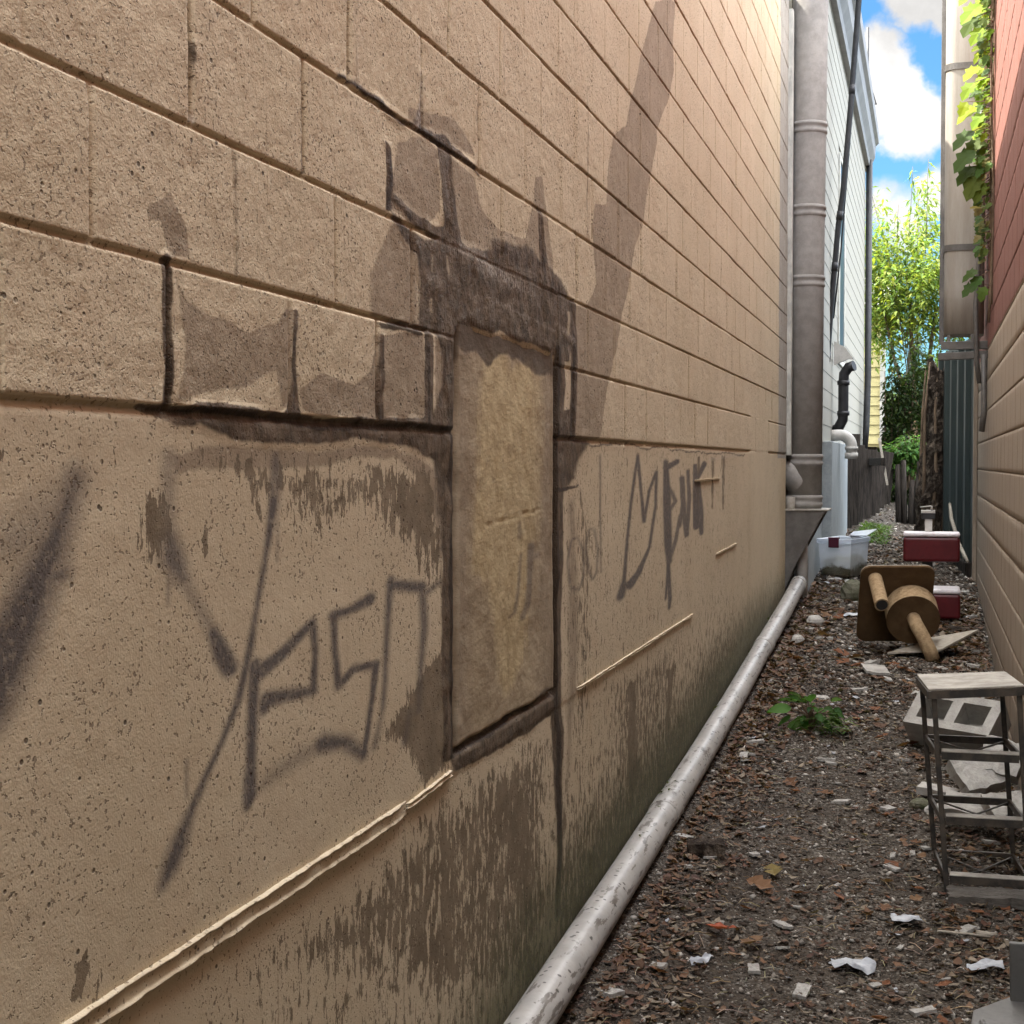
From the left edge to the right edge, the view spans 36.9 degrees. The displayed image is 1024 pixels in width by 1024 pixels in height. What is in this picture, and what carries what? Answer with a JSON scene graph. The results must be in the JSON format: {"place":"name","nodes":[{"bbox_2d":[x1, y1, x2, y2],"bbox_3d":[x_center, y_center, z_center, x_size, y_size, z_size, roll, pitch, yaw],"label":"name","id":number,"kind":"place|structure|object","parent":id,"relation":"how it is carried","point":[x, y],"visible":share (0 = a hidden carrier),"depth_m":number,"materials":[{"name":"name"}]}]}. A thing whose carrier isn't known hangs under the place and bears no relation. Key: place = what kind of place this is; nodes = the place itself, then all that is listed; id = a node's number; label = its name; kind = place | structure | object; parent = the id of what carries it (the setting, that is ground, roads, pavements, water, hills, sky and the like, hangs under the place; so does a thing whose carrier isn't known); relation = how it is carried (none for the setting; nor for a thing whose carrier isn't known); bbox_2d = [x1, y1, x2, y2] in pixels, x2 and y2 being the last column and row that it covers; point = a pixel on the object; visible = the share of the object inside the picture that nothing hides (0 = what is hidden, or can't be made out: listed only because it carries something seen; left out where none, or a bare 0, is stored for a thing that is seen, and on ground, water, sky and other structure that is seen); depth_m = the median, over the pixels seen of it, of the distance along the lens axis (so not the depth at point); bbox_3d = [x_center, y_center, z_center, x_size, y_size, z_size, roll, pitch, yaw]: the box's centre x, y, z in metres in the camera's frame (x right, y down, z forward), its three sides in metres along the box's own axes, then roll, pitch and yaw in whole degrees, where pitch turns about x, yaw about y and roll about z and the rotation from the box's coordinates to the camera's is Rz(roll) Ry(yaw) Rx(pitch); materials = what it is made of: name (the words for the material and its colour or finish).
{"place":"outdoors","nodes":[
{"label":"outdoors","id":0,"kind":"place"},
{"bbox_2d":[557,494,1023,1023],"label":"ground","id":1,"kind":"structure","parent":0,"point":[723,935],"depth_m":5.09,"materials":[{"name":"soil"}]},
{"bbox_2d":[0,0,793,1023],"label":"block building","id":2,"kind":"structure","parent":1,"relation":"on","point":[394,422],"depth_m":2.81,"materials":[{"name":"beige concrete"}]},
{"bbox_2d":[598,987,624,998],"bbox_3d":[0.268,1.299,4.151,0.044,0.014,0.072,5,-1,38],"label":"stone chip","id":3,"kind":"object","parent":1,"relation":"on","point":[613,992],"visible":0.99,"depth_m":4.14,"materials":[{"name":"stone"}]},
{"bbox_2d":[618,1019,632,1023],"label":"fallen leaf","id":4,"kind":"object","parent":1,"relation":"on","point":[626,1021],"visible":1,"depth_m":4.01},
{"bbox_2d":[633,961,644,971],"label":"fallen leaf","id":5,"kind":"object","parent":1,"relation":"on","point":[641,964],"visible":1,"depth_m":4.37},
{"bbox_2d":[504,543,807,1023],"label":"drain pipe","id":6,"kind":"object","parent":1,"relation":"on","point":[548,994],"visible":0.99,"depth_m":5.05,"materials":[{"name":"white plastic"}]},
{"bbox_2d":[649,962,667,968],"bbox_3d":[0.422,1.311,4.442,0.054,0.011,0.027,-13,4,40],"label":"stone chip","id":7,"kind":"object","parent":1,"relation":"on","point":[662,965],"visible":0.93,"depth_m":4.43,"materials":[{"name":"stone"}]},
{"bbox_2d":[674,833,693,838],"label":"stone chip","id":8,"kind":"object","parent":1,"relation":"on","point":[684,835],"visible":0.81,"depth_m":5.52,"materials":[{"name":"stone"}]},
{"bbox_2d":[688,953,713,964],"bbox_3d":[0.555,1.310,4.503,0.090,0.020,0.030,-1,2,-39],"label":"plastic scrap","id":9,"kind":"object","parent":1,"relation":"on","point":[705,957],"visible":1,"depth_m":4.50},
{"bbox_2d":[686,837,725,860],"bbox_3d":[0.682,1.185,5.408,0.136,0.068,0.082,0,2,3],"label":"charred brick","id":10,"kind":"object","parent":1,"relation":"on","point":[707,846],"visible":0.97,"depth_m":5.38,"materials":[{"name":"black brick"}]},
{"bbox_2d":[703,856,716,858],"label":"stone chip","id":11,"kind":"object","parent":1,"relation":"on","point":[709,857],"visible":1,"depth_m":5.36,"materials":[{"name":"stone"}]},
{"bbox_2d":[706,922,735,928],"bbox_3d":[0.638,1.272,4.722,0.080,0.021,0.082,-1,2,-16],"label":"fallen leaf","id":12,"kind":"object","parent":1,"relation":"on","point":[719,925],"visible":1,"depth_m":4.73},
{"bbox_2d":[726,776,739,782],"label":"fallen leaf","id":13,"kind":"object","parent":1,"relation":"on","point":[734,780],"visible":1,"depth_m":6.37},
{"bbox_2d":[739,751,748,758],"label":"stone chip","id":14,"kind":"object","parent":1,"relation":"on","point":[744,754],"visible":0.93,"depth_m":6.79,"materials":[{"name":"stone"}]},
{"bbox_2d":[740,935,762,943],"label":"fallen leaf","id":15,"kind":"object","parent":1,"relation":"on","point":[750,941],"visible":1,"depth_m":4.66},
{"bbox_2d":[748,963,759,973],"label":"stone chip","id":16,"kind":"object","parent":1,"relation":"on","point":[753,968],"visible":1,"depth_m":4.47,"materials":[{"name":"stone"}]},
{"bbox_2d":[748,851,759,856],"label":"stone chip","id":17,"kind":"object","parent":1,"relation":"on","point":[754,854],"visible":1,"depth_m":5.42,"materials":[{"name":"stone"}]},
{"bbox_2d":[745,739,764,743],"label":"stone chip","id":18,"kind":"object","parent":1,"relation":"on","point":[760,741],"visible":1,"depth_m":6.99,"materials":[{"name":"stone"}]},
{"bbox_2d":[746,875,773,888],"bbox_3d":[0.827,1.232,5.104,0.105,0.016,0.081,12,20,35],"label":"fallen leaf","id":19,"kind":"object","parent":1,"relation":"on","point":[759,881],"visible":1,"depth_m":5.11,"materials":[{"name":"plant"}]},
{"bbox_2d":[639,520,893,835],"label":"ground weeds","id":20,"kind":"object","parent":1,"relation":"on","point":[879,527],"visible":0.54,"depth_m":15.50,"materials":[{"name":"green plant"}]},
{"bbox_2d":[764,863,782,875],"bbox_3d":[0.893,1.224,5.256,0.069,0.016,0.089,-11,10,5],"label":"fallen leaf","id":21,"kind":"object","parent":1,"relation":"on","point":[774,870],"visible":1,"depth_m":5.26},
{"bbox_2d":[772,920,792,928],"bbox_3d":[0.845,1.287,4.792,0.038,0.013,0.065,9,0,-25],"label":"stone chip","id":22,"kind":"object","parent":1,"relation":"on","point":[782,924],"visible":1,"depth_m":4.78,"materials":[{"name":"stone"}]},
{"bbox_2d":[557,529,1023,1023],"bbox_3d":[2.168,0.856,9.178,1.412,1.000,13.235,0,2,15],"label":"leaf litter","id":23,"kind":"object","parent":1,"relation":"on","point":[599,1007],"visible":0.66,"depth_m":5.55,"materials":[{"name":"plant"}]},
{"bbox_2d":[783,777,797,785],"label":"fallen leaf","id":24,"kind":"object","parent":1,"relation":"on","point":[792,780],"visible":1,"depth_m":6.42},
{"bbox_2d":[791,634,804,642],"bbox_3d":[1.769,0.796,9.497,0.084,0.085,0.076,0,2,15],"label":"stone","id":25,"kind":"object","parent":1,"relation":"on","point":[797,638],"visible":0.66,"depth_m":9.47,"materials":[{"name":"stone"}]},
{"bbox_2d":[792,982,811,999],"bbox_3d":[0.815,1.347,4.318,0.043,0.014,0.073,4,12,24],"label":"stone chip","id":26,"kind":"object","parent":1,"relation":"on","point":[804,988],"visible":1,"depth_m":4.31,"materials":[{"name":"stone"}]},
{"bbox_2d":[584,589,1023,1023],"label":"twigs","id":27,"kind":"object","parent":1,"relation":"on","point":[797,947],"visible":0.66,"depth_m":5.22,"materials":[{"name":"wood"}]},
{"bbox_2d":[766,692,860,735],"bbox_3d":[1.440,0.973,7.307,0.440,0.254,0.265,0,2,15],"label":"broadleaf weed","id":28,"kind":"object","parent":1,"relation":"on","point":[809,719],"visible":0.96,"depth_m":7.30,"materials":[{"name":"green plant"}]},
{"bbox_2d":[806,615,823,625],"bbox_3d":[2.013,0.732,10.205,0.119,0.100,0.124,0,2,15],"label":"stone","id":29,"kind":"object","parent":1,"relation":"on","point":[815,619],"visible":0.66,"depth_m":10.16,"materials":[{"name":"stone"}]},
{"bbox_2d":[813,857,823,863],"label":"fallen leaf","id":30,"kind":"object","parent":1,"relation":"on","point":[819,859],"visible":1,"depth_m":5.42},
{"bbox_2d":[809,694,829,700],"bbox_3d":[1.608,0.971,8.030,0.096,0.019,0.061,4,8,-9],"label":"stone chip","id":31,"kind":"object","parent":1,"relation":"on","point":[821,697],"visible":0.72,"depth_m":8.01,"materials":[{"name":"stone"}]},
{"bbox_2d":[817,758,835,761],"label":"stone chip","id":32,"kind":"object","parent":1,"relation":"on","point":[827,759],"visible":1,"depth_m":6.82,"materials":[{"name":"stone"}]},
{"bbox_2d":[819,789,833,793],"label":"fallen leaf","id":33,"kind":"object","parent":1,"relation":"on","point":[826,792],"visible":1,"depth_m":6.30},
{"bbox_2d":[825,761,837,765],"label":"stone chip","id":34,"kind":"object","parent":1,"relation":"on","point":[831,762],"visible":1,"depth_m":6.79,"materials":[{"name":"stone"}]},
{"bbox_2d":[785,0,878,590],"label":"clad building","id":35,"kind":"structure","parent":1,"relation":"on","point":[846,397],"depth_m":15.10,"materials":[{"name":"paint"}]},
{"bbox_2d":[785,497,831,587],"bbox_3d":[2.160,0.225,11.280,0.345,0.680,0.420,0,2,15],"label":"wall bracket","id":36,"kind":"object","parent":35,"relation":"attached to","point":[802,526],"depth_m":11.10,"materials":[{"name":"grey metal"}]},
{"bbox_2d":[785,0,828,508],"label":"ventilation duct","id":37,"kind":"object","parent":36,"relation":"on","point":[804,462],"visible":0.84,"depth_m":11.13,"materials":[{"name":"metal"}]},
{"bbox_2d":[837,152,845,367],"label":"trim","id":38,"kind":"structure","parent":35,"relation":"in","point":[841,282],"depth_m":15.29,"materials":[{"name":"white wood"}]},
{"bbox_2d":[833,141,850,318],"bbox_3d":[3.014,-4.082,13.668,0.285,4.701,0.032,0,2,11],"label":"thin wire","id":39,"kind":"object","parent":35,"relation":"hanging from","point":[840,249],"visible":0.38,"depth_m":13.74,"materials":[{"name":"black plastic"}]},
{"bbox_2d":[830,0,861,359],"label":"service cable","id":40,"kind":"object","parent":35,"relation":"attached to","point":[840,211],"visible":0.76,"depth_m":13.57,"materials":[{"name":"black plastic"}]},
{"bbox_2d":[866,27,876,104],"bbox_3d":[4.647,-5.704,19.914,0.170,1.150,0.036,0,2,15],"label":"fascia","id":41,"kind":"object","parent":35,"relation":"on","point":[867,39],"visible":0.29,"depth_m":19.90,"materials":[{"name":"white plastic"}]},
{"bbox_2d":[831,799,850,803],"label":"stone chip","id":42,"kind":"object","parent":1,"relation":"on","point":[840,801],"visible":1,"depth_m":6.16,"materials":[{"name":"stone"}]},
{"bbox_2d":[832,648,849,655],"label":"fallen leaf","id":43,"kind":"object","parent":1,"relation":"on","point":[845,653],"visible":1,"depth_m":9.19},
{"bbox_2d":[836,658,848,663],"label":"fallen leaf","id":44,"kind":"object","parent":1,"relation":"on","point":[844,659],"visible":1,"depth_m":8.93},
{"bbox_2d":[817,529,876,576],"bbox_3d":[2.715,0.326,12.472,0.293,0.363,0.643,1,2,31],"label":"storage tub","id":45,"kind":"object","parent":1,"relation":"on","point":[843,556],"visible":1,"depth_m":12.27,"materials":[{"name":"clear plastic"}]},
{"bbox_2d":[840,579,859,600],"bbox_3d":[2.512,0.594,11.309,0.186,0.203,0.167,0,2,15],"label":"boulder","id":46,"kind":"object","parent":1,"relation":"on","point":[850,589],"visible":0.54,"depth_m":11.25,"materials":[{"name":"stone"}]},
{"bbox_2d":[831,957,875,974],"bbox_3d":[1.003,1.330,4.518,0.133,0.037,0.077,0,2,15],"label":"plastic scrap","id":47,"kind":"object","parent":1,"relation":"on","point":[867,965],"visible":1,"depth_m":4.51,"materials":[{"name":"plastic"}]},
{"bbox_2d":[847,1016,860,1023],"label":"fallen leaf","id":48,"kind":"object","parent":1,"relation":"on","point":[855,1021],"visible":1,"depth_m":4.16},
{"bbox_2d":[848,686,868,691],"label":"stone chip","id":49,"kind":"object","parent":1,"relation":"on","point":[863,689],"visible":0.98,"depth_m":8.23,"materials":[{"name":"stone"}]},
{"bbox_2d":[847,434,893,528],"bbox_3d":[3.943,-0.359,16.994,0.496,0.973,3.260,0,2,15],"label":"paling fence","id":50,"kind":"object","parent":1,"relation":"on","point":[869,490],"visible":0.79,"depth_m":16.70,"materials":[{"name":"grey wood"}]},
{"bbox_2d":[878,438,887,484],"bbox_3d":[4.324,-0.589,17.898,0.125,0.550,0.030,0,2,15],"label":"leaning batten","id":51,"kind":"object","parent":50,"relation":"attached to","point":[882,456],"visible":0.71,"depth_m":17.88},
{"bbox_2d":[863,659,879,663],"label":"stone chip","id":52,"kind":"object","parent":1,"relation":"on","point":[870,661],"visible":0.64,"depth_m":8.98,"materials":[{"name":"stone"}]},
{"bbox_2d":[860,663,889,675],"bbox_3d":[2.056,0.890,8.695,0.135,0.045,0.228,0,2,4],"label":"flat slate","id":53,"kind":"object","parent":1,"relation":"on","point":[875,669],"visible":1,"depth_m":8.66,"materials":[{"name":"stone"}]},
{"bbox_2d":[868,982,881,987],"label":"stone chip","id":54,"kind":"object","parent":1,"relation":"on","point":[874,984],"visible":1,"depth_m":4.41,"materials":[{"name":"stone"}]},
{"bbox_2d":[870,1015,888,1018],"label":"fallen leaf","id":55,"kind":"object","parent":1,"relation":"on","point":[879,1017],"visible":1,"depth_m":4.17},
{"bbox_2d":[864,278,898,451],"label":"yellow house","id":56,"kind":"structure","parent":1,"relation":"on","point":[875,417],"depth_m":27.21,"materials":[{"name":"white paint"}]},
{"bbox_2d":[873,723,889,727],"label":"fallen leaf","id":57,"kind":"object","parent":1,"relation":"on","point":[880,725],"visible":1,"depth_m":7.46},
{"bbox_2d":[878,903,891,909],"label":"fallen leaf","id":58,"kind":"object","parent":1,"relation":"on","point":[884,907],"visible":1,"depth_m":5.02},
{"bbox_2d":[880,805,896,811],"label":"stone chip","id":59,"kind":"object","parent":1,"relation":"on","point":[887,808],"visible":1,"depth_m":6.11,"materials":[{"name":"stone"}]},
{"bbox_2d":[884,859,898,866],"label":"fallen leaf","id":60,"kind":"object","parent":1,"relation":"on","point":[895,863],"visible":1,"depth_m":5.47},
{"bbox_2d":[883,863,900,871],"bbox_3d":[1.345,1.260,5.441,0.031,0.012,0.058,-3,11,-40],"label":"stone chip","id":61,"kind":"object","parent":1,"relation":"on","point":[892,868],"visible":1,"depth_m":5.43,"materials":[{"name":"stone"}]},
{"bbox_2d":[856,565,939,661],"bbox_3d":[2.362,0.604,9.341,0.472,0.566,0.522,0,2,5],"label":"cat scratcher","id":62,"kind":"object","parent":1,"relation":"on","point":[897,602],"visible":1,"depth_m":9.32,"materials":[{"name":"brown carpet"}]},
{"bbox_2d":[883,431,919,489],"bbox_3d":[4.833,-0.607,18.569,0.811,0.732,0.963,0,2,15],"label":"green shrub","id":63,"kind":"object","parent":1,"relation":"on","point":[908,452],"visible":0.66,"depth_m":18.38,"materials":[{"name":"green plant"}]},
{"bbox_2d":[876,336,929,504],"bbox_3d":[5.107,-1.150,19.881,0.827,2.248,1.130,0,2,15],"label":"dark bush","id":64,"kind":"object","parent":1,"relation":"on","point":[907,400],"visible":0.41,"depth_m":19.66,"materials":[{"name":"green plant"}]},
{"bbox_2d":[890,913,921,922],"bbox_3d":[1.259,1.297,4.903,0.095,0.023,0.085,0,2,2],"label":"plastic scrap","id":65,"kind":"object","parent":1,"relation":"on","point":[905,918],"visible":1,"depth_m":4.91,"materials":[{"name":"plastic"}]},
{"bbox_2d":[895,460,918,524],"bbox_3d":[4.402,-0.163,16.527,0.548,0.792,0.117,0,2,15],"label":"stake fence","id":66,"kind":"object","parent":1,"relation":"on","point":[900,498],"visible":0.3,"depth_m":16.55,"materials":[{"name":"grey wood"}]},
{"bbox_2d":[909,894,921,900],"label":"fallen leaf","id":67,"kind":"object","parent":1,"relation":"on","point":[917,897],"visible":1,"depth_m":5.17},
{"bbox_2d":[911,813,921,819],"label":"fallen leaf","id":68,"kind":"object","parent":1,"relation":"on","point":[915,816],"visible":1,"depth_m":6.04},
{"bbox_2d":[864,159,969,437],"bbox_3d":[6.377,-2.856,24.768,4.452,5.351,3.065,0,2,15],"label":"leafy tree","id":69,"kind":"object","parent":1,"relation":"on","point":[904,302],"visible":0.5,"depth_m":24.36,"materials":[{"name":"green plant"}]},
{"bbox_2d":[909,798,927,809],"bbox_3d":[1.641,1.177,6.175,0.090,0.059,0.069,0,2,15],"label":"stone","id":70,"kind":"object","parent":1,"relation":"on","point":[921,803],"visible":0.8,"depth_m":6.15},
{"bbox_2d":[915,852,926,857],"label":"fallen leaf","id":71,"kind":"object","parent":1,"relation":"on","point":[922,854],"visible":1,"depth_m":5.59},
{"bbox_2d":[908,1005,936,1016],"bbox_3d":[1.139,1.383,4.257,0.069,0.013,0.036,-6,0,-12],"label":"stone chip","id":72,"kind":"object","parent":1,"relation":"on","point":[915,1012],"visible":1,"depth_m":4.25,"materials":[{"name":"stone"}]},
{"bbox_2d":[919,846,931,849],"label":"stone chip","id":73,"kind":"object","parent":1,"relation":"on","point":[925,848],"visible":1,"depth_m":5.67,"materials":[{"name":"stone"}]},
{"bbox_2d":[878,354,977,469],"bbox_3d":[9.268,-1.777,33.205,7.967,3.153,3.533,0,2,15],"label":"thicket","id":74,"kind":"object","parent":1,"relation":"on","point":[935,359],"depth_m":32.47,"materials":[{"name":"green plant"}]},
{"bbox_2d":[914,357,943,530],"bbox_3d":[4.042,-0.582,14.741,0.376,1.935,0.328,0,2,15],"label":"dead trunk","id":75,"kind":"object","parent":1,"relation":"on","point":[929,490],"visible":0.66,"depth_m":14.64,"materials":[{"name":"wood"}]},
{"bbox_2d":[924,803,938,815],"bbox_3d":[1.696,1.190,6.106,0.113,0.062,0.079,0,2,15],"label":"stone","id":76,"kind":"object","parent":1,"relation":"on","point":[926,809],"visible":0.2,"depth_m":6.10,"materials":[{"name":"stone"}]},
{"bbox_2d":[903,505,960,618],"bbox_3d":[2.930,0.343,10.722,0.385,0.780,0.410,0,2,15],"label":"cooler","id":77,"kind":"object","parent":1,"relation":"on","point":[928,546],"visible":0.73,"depth_m":10.55,"materials":[{"name":"plastic"}]},
{"bbox_2d":[887,629,977,653],"bbox_3d":[2.577,0.793,9.392,0.295,0.123,0.616,2,2,42],"label":"loose board","id":78,"kind":"object","parent":1,"relation":"on","point":[942,642],"visible":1,"depth_m":9.32,"materials":[{"name":"wood"}]},
{"bbox_2d":[916,781,959,795],"bbox_3d":[1.736,1.139,6.253,0.170,0.056,0.067,1,2,40],"label":"broken concrete","id":79,"kind":"object","parent":1,"relation":"on","point":[921,788],"visible":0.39,"depth_m":6.26,"materials":[{"name":"concrete"}]},
{"bbox_2d":[937,1014,947,1023],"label":"fallen leaf","id":80,"kind":"object","parent":1,"relation":"on","point":[942,1018],"visible":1,"depth_m":4.20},
{"bbox_2d":[935,980,951,985],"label":"fallen leaf","id":81,"kind":"object","parent":1,"relation":"on","point":[945,983],"visible":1,"depth_m":4.45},
{"bbox_2d":[938,339,973,576],"bbox_3d":[4.004,-0.450,13.910,0.091,2.085,2.261,0,2,9],"label":"sheet metal fence","id":82,"kind":"object","parent":1,"relation":"on","point":[958,439],"visible":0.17,"depth_m":13.53,"materials":[{"name":"grey metal"}]},
{"bbox_2d":[903,690,1010,749],"bbox_3d":[2.038,0.967,7.034,0.439,0.293,0.267,1,2,33],"label":"hollow block","id":83,"kind":"object","parent":1,"relation":"on","point":[975,716],"depth_m":6.98,"materials":[{"name":"grey concrete"}]},
{"bbox_2d":[948,503,968,561],"bbox_3d":[3.812,0.164,13.172,0.054,0.462,1.215,0,2,9],"label":"pale branch","id":84,"kind":"object","parent":1,"relation":"on","point":[963,553],"visible":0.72,"depth_m":13.26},
{"bbox_2d":[943,625,984,633],"bbox_3d":[3.029,0.790,10.298,0.209,0.042,0.239,0,2,-5],"label":"dark slate","id":85,"kind":"object","parent":1,"relation":"on","point":[954,628],"visible":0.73,"depth_m":10.31,"materials":[{"name":"grey stone"}]},
{"bbox_2d":[955,924,977,935],"bbox_3d":[1.448,1.334,4.902,0.070,0.014,0.039,-13,6,-32],"label":"stone chip","id":86,"kind":"object","parent":1,"relation":"on","point":[968,928],"visible":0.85,"depth_m":4.90,"materials":[{"name":"stone"}]},
{"bbox_2d":[937,930,996,937],"bbox_3d":[1.435,1.331,4.848,0.198,0.036,0.036,0,2,-3],"label":"dry stick","id":87,"kind":"object","parent":1,"relation":"on","point":[984,934],"visible":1,"depth_m":4.83,"materials":[{"name":"wood"}]},
{"bbox_2d":[944,789,994,827],"bbox_3d":[1.773,1.143,5.932,0.211,0.120,0.138,1,2,23],"label":"broken concrete","id":88,"kind":"object","parent":1,"relation":"on","point":[976,808],"visible":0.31,"depth_m":5.91,"materials":[{"name":"concrete"}]},
{"bbox_2d":[916,671,1023,891],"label":"metal rack","id":89,"kind":"object","parent":1,"relation":"on","point":[961,685],"visible":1,"depth_m":5.27,"materials":[{"name":"grey paint"}]},
{"bbox_2d":[967,663,979,667],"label":"stone chip","id":90,"kind":"object","parent":1,"relation":"on","point":[970,665],"visible":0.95,"depth_m":9.04,"materials":[{"name":"stone"}]},
{"bbox_2d":[945,760,1005,793],"bbox_3d":[1.887,1.062,6.206,0.210,0.178,0.176,0,2,-15],"label":"broken concrete","id":91,"kind":"object","parent":1,"relation":"on","point":[970,777],"visible":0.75,"depth_m":6.17,"materials":[{"name":"concrete"}]},
{"bbox_2d":[946,885,1023,910],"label":"split plank","id":92,"kind":"object","parent":1,"relation":"on","point":[1001,897],"visible":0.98,"depth_m":5.16,"materials":[{"name":"grey wood"}]},
{"bbox_2d":[966,958,1004,970],"bbox_3d":[1.408,1.348,4.574,0.110,0.025,0.060,0,2,-1],"label":"plastic scrap","id":93,"kind":"object","parent":1,"relation":"on","point":[984,963],"visible":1,"depth_m":4.57,"materials":[{"name":"plastic"}]},
{"bbox_2d":[981,839,1000,844],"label":"stone chip","id":94,"kind":"object","parent":1,"relation":"on","point":[986,841],"visible":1,"depth_m":5.77,"materials":[{"name":"stone"}]},
{"bbox_2d":[971,941,1023,1023],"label":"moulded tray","id":95,"kind":"object","parent":1,"relation":"on","point":[1010,1010],"visible":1,"depth_m":4.21,"materials":[{"name":"grey plastic"}]},
{"bbox_2d":[972,0,1023,792],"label":"painted building","id":96,"kind":"structure","parent":1,"relation":"on","point":[998,527],"depth_m":8.19,"materials":[{"name":"red paint"}]},
{"bbox_2d":[939,0,985,344],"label":"ventilation duct","id":97,"kind":"object","parent":96,"relation":"attached to","point":[958,259],"depth_m":10.66,"materials":[{"name":"grey metal"}]},
{"bbox_2d":[938,334,987,360],"bbox_3d":[3.121,-1.140,10.632,0.331,0.181,0.115,0,2,15],"label":"duct bracket","id":98,"kind":"object","parent":96,"relation":"attached to","point":[957,345],"visible":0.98,"depth_m":10.62,"materials":[{"name":"grey metal"}]},
{"bbox_2d":[952,0,994,322],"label":"climbing vine","id":99,"kind":"object","parent":96,"relation":"attached to","point":[971,179],"visible":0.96,"depth_m":9.78,"materials":[{"name":"green plant"}]},
{"bbox_2d":[973,109,986,431],"bbox_3d":[3.210,-1.740,10.517,0.097,2.382,0.057,0,2,15],"label":"conduit","id":100,"kind":"object","parent":96,"relation":"attached to","point":[981,376],"visible":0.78,"depth_m":10.52,"materials":[{"name":"grey metal"}]},
{"bbox_2d":[978,735,1020,784],"bbox_3d":[1.990,1.006,6.230,0.180,0.186,0.161,1,2,31],"label":"broken concrete","id":101,"kind":"object","parent":1,"relation":"on","point":[998,768],"visible":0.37,"depth_m":6.18,"materials":[{"name":"concrete"}]},
{"bbox_2d":[981,790,1022,815],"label":"broken concrete","id":102,"kind":"object","parent":1,"relation":"on","point":[1016,800],"visible":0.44,"depth_m":5.84,"materials":[{"name":"concrete"}]},
{"bbox_2d":[861,0,968,393],"label":"sky","id":103,"kind":"structure","parent":0,"point":[905,36],"materials":[{"name":"blue"}]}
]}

